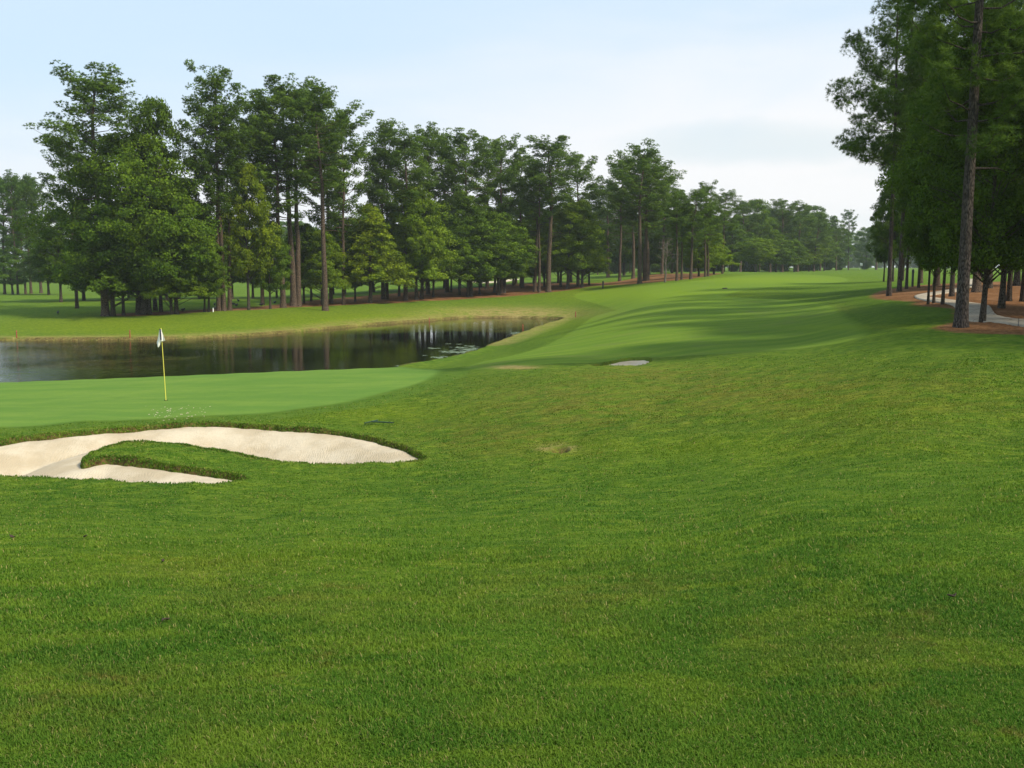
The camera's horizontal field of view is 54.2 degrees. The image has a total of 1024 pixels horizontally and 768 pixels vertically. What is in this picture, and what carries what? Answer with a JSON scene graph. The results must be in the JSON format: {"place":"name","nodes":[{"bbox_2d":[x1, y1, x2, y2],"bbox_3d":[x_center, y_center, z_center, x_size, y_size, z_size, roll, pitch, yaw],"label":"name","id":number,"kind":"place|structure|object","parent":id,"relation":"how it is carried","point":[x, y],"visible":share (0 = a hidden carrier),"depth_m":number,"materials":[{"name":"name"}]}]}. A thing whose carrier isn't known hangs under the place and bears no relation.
{"place":"outdoors","nodes":[
{"label":"outdoors","id":0,"kind":"place"},
{"bbox_2d":[0,318,559,382],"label":"pond water","id":1,"kind":"structure","parent":0,"point":[384,345],"depth_m":68.08,"materials":[{"name":"black liquid"}]},
{"bbox_2d":[0,0,1021,266],"label":"sky","id":2,"kind":"structure","parent":0,"point":[730,92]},
{"bbox_2d":[0,267,1023,767],"bbox_3d":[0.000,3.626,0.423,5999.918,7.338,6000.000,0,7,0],"label":"ground","id":3,"kind":"structure","parent":0,"point":[894,329],"depth_m":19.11,"materials":[{"name":"green plant"}]},
{"bbox_2d":[0,169,34,293],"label":"pine tree","id":4,"kind":"object","parent":3,"relation":"on","point":[6,187],"visible":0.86,"depth_m":169.15,"materials":[{"name":"green plant"}]},
{"bbox_2d":[0,247,35,293],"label":"broadleaf tree","id":5,"kind":"object","parent":3,"relation":"on","point":[11,280],"visible":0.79,"depth_m":169.94,"materials":[{"name":"green plant"}]},
{"bbox_2d":[0,180,43,293],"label":"pine tree","id":6,"kind":"object","parent":3,"relation":"on","point":[27,190],"visible":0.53,"depth_m":172.80,"materials":[{"name":"green plant"}]},
{"bbox_2d":[7,173,48,293],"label":"pine tree","id":7,"kind":"object","parent":3,"relation":"on","point":[34,184],"visible":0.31,"depth_m":176.14,"materials":[{"name":"green plant"}]},
{"bbox_2d":[21,240,57,294],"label":"broadleaf tree","id":8,"kind":"object","parent":3,"relation":"on","point":[32,273],"visible":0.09,"depth_m":165.89,"materials":[{"name":"green plant"}]},
{"bbox_2d":[21,210,88,301],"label":"broadleaf tree","id":9,"kind":"object","parent":3,"relation":"on","point":[44,254],"visible":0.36,"depth_m":123.64,"materials":[{"name":"green plant"}]},
{"bbox_2d":[37,141,94,308],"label":"pine tree","id":10,"kind":"object","parent":3,"relation":"on","point":[51,177],"visible":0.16,"depth_m":105.69,"materials":[{"name":"green plant"}]},
{"bbox_2d":[125,237,220,314],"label":"broadleaf tree","id":11,"kind":"object","parent":3,"relation":"on","point":[171,295],"visible":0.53,"depth_m":95.55,"materials":[{"name":"green plant"}]},
{"bbox_2d":[0,427,417,483],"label":"sand bunker","id":12,"kind":"object","parent":3,"relation":"on","point":[59,457],"visible":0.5,"depth_m":22.61},
{"bbox_2d":[0,367,436,426],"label":"putting green","id":13,"kind":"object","parent":3,"relation":"on","point":[31,403],"visible":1,"depth_m":31.26,"materials":[{"name":"green plant"}]},
{"bbox_2d":[225,121,284,304],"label":"pine tree","id":14,"kind":"object","parent":3,"relation":"on","point":[262,300],"visible":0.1,"depth_m":109.84,"materials":[{"name":"green plant"}]},
{"bbox_2d":[264,85,378,310],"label":"pine tree","id":15,"kind":"object","parent":3,"relation":"on","point":[325,177],"visible":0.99,"depth_m":103.08,"materials":[{"name":"green plant"}]},
{"bbox_2d":[116,273,1023,334],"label":"pine straw bed","id":16,"kind":"object","parent":3,"relation":"on","point":[1014,308],"visible":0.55,"depth_m":97.53,"materials":[{"name":"brown plant"}]},
{"bbox_2d":[22,59,164,315],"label":"pine tree","id":17,"kind":"object","parent":16,"relation":"on","point":[97,86],"visible":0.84,"depth_m":92.29,"materials":[{"name":"green plant"}]},
{"bbox_2d":[7,130,225,314],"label":"broadleaf tree","id":18,"kind":"object","parent":16,"relation":"on","point":[148,145],"visible":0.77,"depth_m":92.87,"materials":[{"name":"green plant"}]},
{"bbox_2d":[56,200,178,315],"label":"broadleaf tree","id":19,"kind":"object","parent":16,"relation":"on","point":[96,285],"visible":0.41,"depth_m":93.49,"materials":[{"name":"green plant"}]},
{"bbox_2d":[86,232,148,314],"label":"broadleaf tree","id":20,"kind":"object","parent":16,"relation":"on","point":[122,292],"visible":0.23,"depth_m":95.31,"materials":[{"name":"green plant"}]},
{"bbox_2d":[116,217,175,314],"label":"broadleaf tree","id":21,"kind":"object","parent":16,"relation":"on","point":[146,284],"visible":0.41,"depth_m":94.78,"materials":[{"name":"green plant"}]},
{"bbox_2d":[118,95,206,311],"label":"broadleaf tree","id":22,"kind":"object","parent":16,"relation":"on","point":[163,122],"visible":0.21,"depth_m":97.81,"materials":[{"name":"green plant"}]},
{"bbox_2d":[123,186,220,313],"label":"broadleaf tree","id":23,"kind":"object","parent":16,"relation":"on","point":[189,208],"visible":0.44,"depth_m":95.18,"materials":[{"name":"green plant"}]},
{"bbox_2d":[185,240,232,311],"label":"broadleaf tree","id":24,"kind":"object","parent":16,"relation":"on","point":[223,268],"visible":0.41,"depth_m":98.51,"materials":[{"name":"green plant"}]},
{"bbox_2d":[175,59,256,310],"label":"pine tree","id":25,"kind":"object","parent":16,"relation":"on","point":[214,83],"visible":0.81,"depth_m":98.00,"materials":[{"name":"green plant"}]},
{"bbox_2d":[176,94,258,310],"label":"pine tree","id":26,"kind":"object","parent":16,"relation":"on","point":[224,118],"visible":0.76,"depth_m":98.02,"materials":[{"name":"green plant"}]},
{"bbox_2d":[193,132,253,310],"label":"pine tree","id":27,"kind":"object","parent":16,"relation":"on","point":[240,155],"visible":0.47,"depth_m":100.06,"materials":[{"name":"green plant"}]},
{"bbox_2d":[211,163,281,309],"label":"broadleaf tree","id":28,"kind":"object","parent":16,"relation":"on","point":[245,260],"visible":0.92,"depth_m":100.89,"materials":[{"name":"green plant"}]},
{"bbox_2d":[237,223,293,308],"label":"broadleaf tree","id":29,"kind":"object","parent":16,"relation":"on","point":[269,285],"visible":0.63,"depth_m":103.88,"materials":[{"name":"green plant"}]},
{"bbox_2d":[221,88,330,307],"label":"pine tree","id":30,"kind":"object","parent":16,"relation":"on","point":[268,107],"visible":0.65,"depth_m":103.58,"materials":[{"name":"green plant"}]},
{"bbox_2d":[234,79,343,306],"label":"pine tree","id":31,"kind":"object","parent":16,"relation":"on","point":[297,257],"visible":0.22,"depth_m":107.46,"materials":[{"name":"green plant"}]},
{"bbox_2d":[240,72,343,306],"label":"pine tree","id":32,"kind":"object","parent":16,"relation":"on","point":[271,88],"visible":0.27,"depth_m":106.93,"materials":[{"name":"green plant"}]},
{"bbox_2d":[282,223,319,303],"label":"broadleaf tree","id":33,"kind":"object","parent":16,"relation":"on","point":[306,229],"visible":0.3,"depth_m":115.58,"materials":[{"name":"green plant"}]},
{"bbox_2d":[286,230,350,304],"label":"broadleaf tree","id":34,"kind":"object","parent":16,"relation":"on","point":[335,279],"visible":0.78,"depth_m":112.77,"materials":[{"name":"green plant"}]},
{"bbox_2d":[298,122,354,303],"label":"pine tree","id":35,"kind":"object","parent":16,"relation":"on","point":[317,210],"visible":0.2,"depth_m":115.94,"materials":[{"name":"green plant"}]},
{"bbox_2d":[309,216,374,273],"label":"broadleaf tree","id":36,"kind":"object","parent":16,"relation":"on","point":[333,233],"visible":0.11,"depth_m":118.26,"materials":[{"name":"green plant"}]},
{"bbox_2d":[313,107,373,304],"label":"pine tree","id":37,"kind":"object","parent":16,"relation":"on","point":[358,187],"visible":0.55,"depth_m":114.30,"materials":[{"name":"green plant"}]},
{"bbox_2d":[334,202,416,302],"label":"broadleaf tree","id":38,"kind":"object","parent":16,"relation":"on","point":[375,227],"visible":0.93,"depth_m":116.03,"materials":[{"name":"green plant"}]},
{"bbox_2d":[359,118,410,299],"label":"pine tree","id":39,"kind":"object","parent":16,"relation":"on","point":[386,129],"visible":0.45,"depth_m":122.12,"materials":[{"name":"green plant"}]},
{"bbox_2d":[359,147,417,299],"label":"pine tree","id":40,"kind":"object","parent":16,"relation":"on","point":[376,184],"visible":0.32,"depth_m":122.22,"materials":[{"name":"green plant"}]},
{"bbox_2d":[362,121,442,300],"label":"pine tree","id":41,"kind":"object","parent":16,"relation":"on","point":[418,174],"visible":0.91,"depth_m":119.78,"materials":[{"name":"green plant"}]},
{"bbox_2d":[380,186,459,299],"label":"broadleaf tree","id":42,"kind":"object","parent":16,"relation":"on","point":[433,247],"visible":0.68,"depth_m":120.20,"materials":[{"name":"green plant"}]},
{"bbox_2d":[385,209,474,298],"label":"broadleaf tree","id":43,"kind":"object","parent":16,"relation":"on","point":[435,275],"visible":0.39,"depth_m":121.39,"materials":[{"name":"green plant"}]},
{"bbox_2d":[398,121,462,293],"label":"pine tree","id":44,"kind":"object","parent":16,"relation":"on","point":[447,184],"visible":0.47,"depth_m":132.48,"materials":[{"name":"green plant"}]},
{"bbox_2d":[415,131,470,292],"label":"pine tree","id":45,"kind":"object","parent":16,"relation":"on","point":[447,196],"visible":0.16,"depth_m":137.76,"materials":[{"name":"green plant"}]},
{"bbox_2d":[422,127,506,221],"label":"pine tree","id":46,"kind":"object","parent":16,"relation":"on","point":[462,149],"visible":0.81,"depth_m":130.28,"materials":[{"name":"green plant"}]},
{"bbox_2d":[448,195,499,296],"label":"broadleaf tree","id":47,"kind":"object","parent":16,"relation":"on","point":[462,206],"visible":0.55,"depth_m":128.40,"materials":[{"name":"green plant"}]},
{"bbox_2d":[441,215,519,296],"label":"broadleaf tree","id":48,"kind":"object","parent":16,"relation":"on","point":[485,245],"visible":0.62,"depth_m":128.23,"materials":[{"name":"green plant"}]},
{"bbox_2d":[461,138,525,288],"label":"pine tree","id":49,"kind":"object","parent":16,"relation":"on","point":[488,204],"visible":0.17,"depth_m":146.73,"materials":[{"name":"green plant"}]},
{"bbox_2d":[468,132,530,293],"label":"pine tree","id":50,"kind":"object","parent":16,"relation":"on","point":[509,172],"visible":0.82,"depth_m":134.99,"materials":[{"name":"green plant"}]},
{"bbox_2d":[470,211,538,294],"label":"broadleaf tree","id":51,"kind":"object","parent":16,"relation":"on","point":[496,219],"visible":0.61,"depth_m":132.12,"materials":[{"name":"green plant"}]},
{"bbox_2d":[492,147,547,287],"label":"pine tree","id":52,"kind":"object","parent":16,"relation":"on","point":[516,214],"visible":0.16,"depth_m":147.09,"materials":[{"name":"green plant"}]},
{"bbox_2d":[512,158,563,292],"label":"pine tree","id":53,"kind":"object","parent":16,"relation":"on","point":[546,213],"visible":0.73,"depth_m":136.27,"materials":[{"name":"green plant"}]},
{"bbox_2d":[516,171,561,291],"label":"pine tree","id":54,"kind":"object","parent":16,"relation":"on","point":[535,265],"visible":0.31,"depth_m":138.94,"materials":[{"name":"green plant"}]},
{"bbox_2d":[507,135,589,291],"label":"pine tree","id":55,"kind":"object","parent":16,"relation":"on","point":[555,151],"visible":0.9,"depth_m":134.79,"materials":[{"name":"green plant"}]},
{"bbox_2d":[527,202,604,288],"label":"broadleaf tree","id":56,"kind":"object","parent":16,"relation":"on","point":[572,218],"visible":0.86,"depth_m":139.86,"materials":[{"name":"green plant"}]},
{"bbox_2d":[545,199,612,287],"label":"broadleaf tree","id":57,"kind":"object","parent":16,"relation":"on","point":[588,206],"visible":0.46,"depth_m":142.18,"materials":[{"name":"green plant"}]},
{"bbox_2d":[551,151,606,286],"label":"pine tree","id":58,"kind":"object","parent":16,"relation":"on","point":[590,186],"visible":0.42,"depth_m":144.98,"materials":[{"name":"green plant"}]},
{"bbox_2d":[586,155,641,280],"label":"pine tree","id":59,"kind":"object","parent":16,"relation":"on","point":[610,182],"visible":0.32,"depth_m":154.79,"materials":[{"name":"green plant"}]},
{"bbox_2d":[606,175,644,278],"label":"pine tree","id":60,"kind":"object","parent":16,"relation":"on","point":[633,229],"visible":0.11,"depth_m":163.44,"materials":[{"name":"green plant"}]},
{"bbox_2d":[608,164,670,280],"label":"pine tree","id":61,"kind":"object","parent":16,"relation":"on","point":[624,214],"visible":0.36,"depth_m":144.50,"materials":[{"name":"green plant"}]},
{"bbox_2d":[606,138,678,283],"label":"pine tree","id":62,"kind":"object","parent":16,"relation":"on","point":[644,159],"visible":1,"depth_m":135.99,"materials":[{"name":"green plant"}]},
{"bbox_2d":[597,153,687,280],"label":"pine tree","id":63,"kind":"object","parent":16,"relation":"on","point":[645,223],"visible":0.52,"depth_m":143.47,"materials":[{"name":"green plant"}]},
{"bbox_2d":[641,178,686,273],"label":"pine tree","id":64,"kind":"object","parent":16,"relation":"on","point":[666,232],"visible":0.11,"depth_m":177.81,"materials":[{"name":"green plant"}]},
{"bbox_2d":[665,205,703,279],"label":"pine tree","id":65,"kind":"object","parent":16,"relation":"on","point":[673,228],"visible":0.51,"depth_m":135.03,"materials":[{"name":"green plant"}]},
{"bbox_2d":[678,240,723,275],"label":"broadleaf tree","id":66,"kind":"object","parent":16,"relation":"on","point":[698,257],"visible":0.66,"depth_m":145.13,"materials":[{"name":"green plant"}]},
{"bbox_2d":[694,233,740,273],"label":"broadleaf tree","id":67,"kind":"object","parent":16,"relation":"on","point":[725,259],"visible":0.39,"depth_m":155.34,"materials":[{"name":"green plant"}]},
{"bbox_2d":[698,188,743,273],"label":"pine tree","id":68,"kind":"object","parent":16,"relation":"on","point":[732,194],"visible":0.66,"depth_m":160.08,"materials":[{"name":"green plant"}]},
{"bbox_2d":[825,0,958,295],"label":"pine tree","id":69,"kind":"object","parent":16,"relation":"on","point":[856,147],"visible":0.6,"depth_m":57.83,"materials":[{"name":"green plant"}]},
{"bbox_2d":[852,1,942,291],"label":"pine tree","id":70,"kind":"object","parent":16,"relation":"on","point":[868,129],"visible":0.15,"depth_m":65.83,"materials":[{"name":"green plant"}]},
{"bbox_2d":[881,116,961,302],"bbox_3d":[19.353,-8.342,45.236,4.623,9.859,4.001,1,7,9],"label":"broadleaf tree","id":71,"kind":"object","parent":16,"relation":"on","point":[905,240],"visible":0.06,"depth_m":45.69,"materials":[{"name":"green plant"}]},
{"bbox_2d":[891,122,955,304],"bbox_3d":[18.590,-7.615,44.934,3.252,8.453,3.218,2,7,18],"label":"broadleaf tree","id":72,"kind":"object","parent":16,"relation":"on","point":[919,245],"visible":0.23,"depth_m":44.66,"materials":[{"name":"green plant"}]},
{"bbox_2d":[878,0,998,296],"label":"pine tree","id":73,"kind":"object","parent":16,"relation":"on","point":[952,277],"visible":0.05,"depth_m":51.58,"materials":[{"name":"green plant"}]},
{"bbox_2d":[903,78,993,304],"bbox_3d":[19.340,-8.336,44.184,4.044,10.073,4.548,3,7,23],"label":"broadleaf tree","id":74,"kind":"object","parent":16,"relation":"on","point":[926,228],"visible":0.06,"depth_m":43.76,"materials":[{"name":"green plant"}]},
{"bbox_2d":[874,19,1023,321],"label":"broadleaf tree","id":75,"kind":"object","parent":16,"relation":"on","point":[989,252],"visible":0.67,"depth_m":33.62,"materials":[{"name":"green plant"}]},
{"bbox_2d":[880,30,1023,308],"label":"broadleaf tree","id":76,"kind":"object","parent":16,"relation":"on","point":[1002,298],"visible":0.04,"depth_m":40.76,"materials":[{"name":"green plant"}]},
{"bbox_2d":[889,0,1023,327],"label":"pine tree","id":77,"kind":"object","parent":16,"relation":"on","point":[933,104],"visible":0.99,"depth_m":30.77,"materials":[{"name":"green plant"}]},
{"bbox_2d":[904,0,1019,291],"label":"pine tree","id":78,"kind":"object","parent":16,"relation":"on","point":[976,285],"visible":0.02,"depth_m":56.93,"materials":[{"name":"green plant"}]},
{"bbox_2d":[941,0,1023,300],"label":"pine tree","id":79,"kind":"object","parent":16,"relation":"on","point":[1010,274],"visible":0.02,"depth_m":45.12,"materials":[{"name":"green plant"}]},
{"bbox_2d":[584,179,630,276],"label":"pine tree","id":80,"kind":"object","parent":3,"relation":"on","point":[608,226],"visible":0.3,"depth_m":187.40,"materials":[{"name":"green plant"}]},
{"bbox_2d":[602,223,651,275],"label":"broadleaf tree","id":81,"kind":"object","parent":3,"relation":"on","point":[624,259],"visible":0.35,"depth_m":196.82,"materials":[{"name":"green plant"}]},
{"bbox_2d":[613,225,675,273],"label":"broadleaf tree","id":82,"kind":"object","parent":3,"relation":"on","point":[651,257],"visible":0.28,"depth_m":187.40,"materials":[{"name":"green plant"}]},
{"bbox_2d":[461,274,866,369],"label":"fairway","id":83,"kind":"structure","parent":3,"relation":"on","point":[697,317],"depth_m":52.60,"materials":[{"name":"green plant"}]},
{"bbox_2d":[637,224,700,272],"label":"broadleaf tree","id":84,"kind":"object","parent":3,"relation":"on","point":[660,252],"visible":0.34,"depth_m":182.51,"materials":[{"name":"green plant"}]},
{"bbox_2d":[658,191,694,280],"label":"pine tree","id":85,"kind":"object","parent":3,"relation":"on","point":[676,200],"visible":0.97,"depth_m":131.62,"materials":[{"name":"green plant"}]},
{"bbox_2d":[674,188,715,278],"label":"pine tree","id":86,"kind":"object","parent":3,"relation":"on","point":[699,194],"visible":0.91,"depth_m":132.55,"materials":[{"name":"green plant"}]},
{"bbox_2d":[688,200,729,275],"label":"pine tree","id":87,"kind":"object","parent":3,"relation":"on","point":[713,231],"visible":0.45,"depth_m":143.00,"materials":[{"name":"green plant"}]},
{"bbox_2d":[695,179,725,276],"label":"pine tree","id":88,"kind":"object","parent":3,"relation":"on","point":[708,190],"visible":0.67,"depth_m":141.04,"materials":[{"name":"green plant"}]},
{"bbox_2d":[710,224,759,271],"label":"broadleaf tree","id":89,"kind":"object","parent":3,"relation":"on","point":[741,237],"visible":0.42,"depth_m":220.82,"materials":[{"name":"green plant"}]},
{"bbox_2d":[721,200,766,271],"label":"pine tree","id":90,"kind":"object","parent":3,"relation":"on","point":[747,206],"visible":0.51,"depth_m":231.87,"materials":[{"name":"green plant"}]},
{"bbox_2d":[731,198,779,271],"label":"broadleaf tree","id":91,"kind":"object","parent":3,"relation":"on","point":[759,207],"visible":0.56,"depth_m":235.69,"materials":[{"name":"green plant"}]},
{"bbox_2d":[732,238,779,271],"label":"broadleaf tree","id":92,"kind":"object","parent":3,"relation":"on","point":[754,256],"visible":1,"depth_m":211.78,"materials":[{"name":"green plant"}]},
{"bbox_2d":[762,234,797,271],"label":"broadleaf tree","id":93,"kind":"object","parent":3,"relation":"on","point":[784,247],"visible":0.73,"depth_m":236.14,"materials":[{"name":"green plant"}]},
{"bbox_2d":[760,198,805,271],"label":"pine tree","id":94,"kind":"object","parent":3,"relation":"on","point":[781,203],"visible":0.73,"depth_m":246.09,"materials":[{"name":"green plant"}]},
{"bbox_2d":[774,240,812,271],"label":"broadleaf tree","id":95,"kind":"object","parent":3,"relation":"on","point":[799,253],"visible":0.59,"depth_m":241.69,"materials":[{"name":"green plant"}]},
{"bbox_2d":[778,200,818,271],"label":"pine tree","id":96,"kind":"object","parent":3,"relation":"on","point":[810,222],"visible":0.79,"depth_m":250.93,"materials":[{"name":"green plant"}]},
{"bbox_2d":[792,240,832,271],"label":"broadleaf tree","id":97,"kind":"object","parent":3,"relation":"on","point":[817,254],"visible":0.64,"depth_m":258.36,"materials":[{"name":"green plant"}]},
{"bbox_2d":[800,212,833,270],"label":"pine tree","id":98,"kind":"object","parent":3,"relation":"on","point":[822,226],"visible":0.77,"depth_m":258.36,"materials":[{"name":"green plant"}]},
{"bbox_2d":[810,236,842,270],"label":"broadleaf tree","id":99,"kind":"object","parent":3,"relation":"on","point":[829,259],"visible":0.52,"depth_m":280.82,"materials":[{"name":"green plant"}]},
{"bbox_2d":[849,227,874,269],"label":"broadleaf tree","id":100,"kind":"object","parent":3,"relation":"on","point":[866,264],"visible":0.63,"depth_m":351.24,"materials":[{"name":"green plant"}]},
{"bbox_2d":[865,195,896,281],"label":"broadleaf tree","id":101,"kind":"object","parent":3,"relation":"on","point":[881,259],"visible":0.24,"depth_m":102.58,"materials":[{"name":"green plant"}]},
{"bbox_2d":[870,180,906,281],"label":"broadleaf tree","id":102,"kind":"object","parent":3,"relation":"on","point":[882,244],"visible":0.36,"depth_m":99.72,"materials":[{"name":"green plant"}]},
{"bbox_2d":[915,279,1023,326],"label":"cart path","id":103,"kind":"structure","parent":0,"point":[974,312],"depth_m":38.08,"materials":[{"name":"concrete"}]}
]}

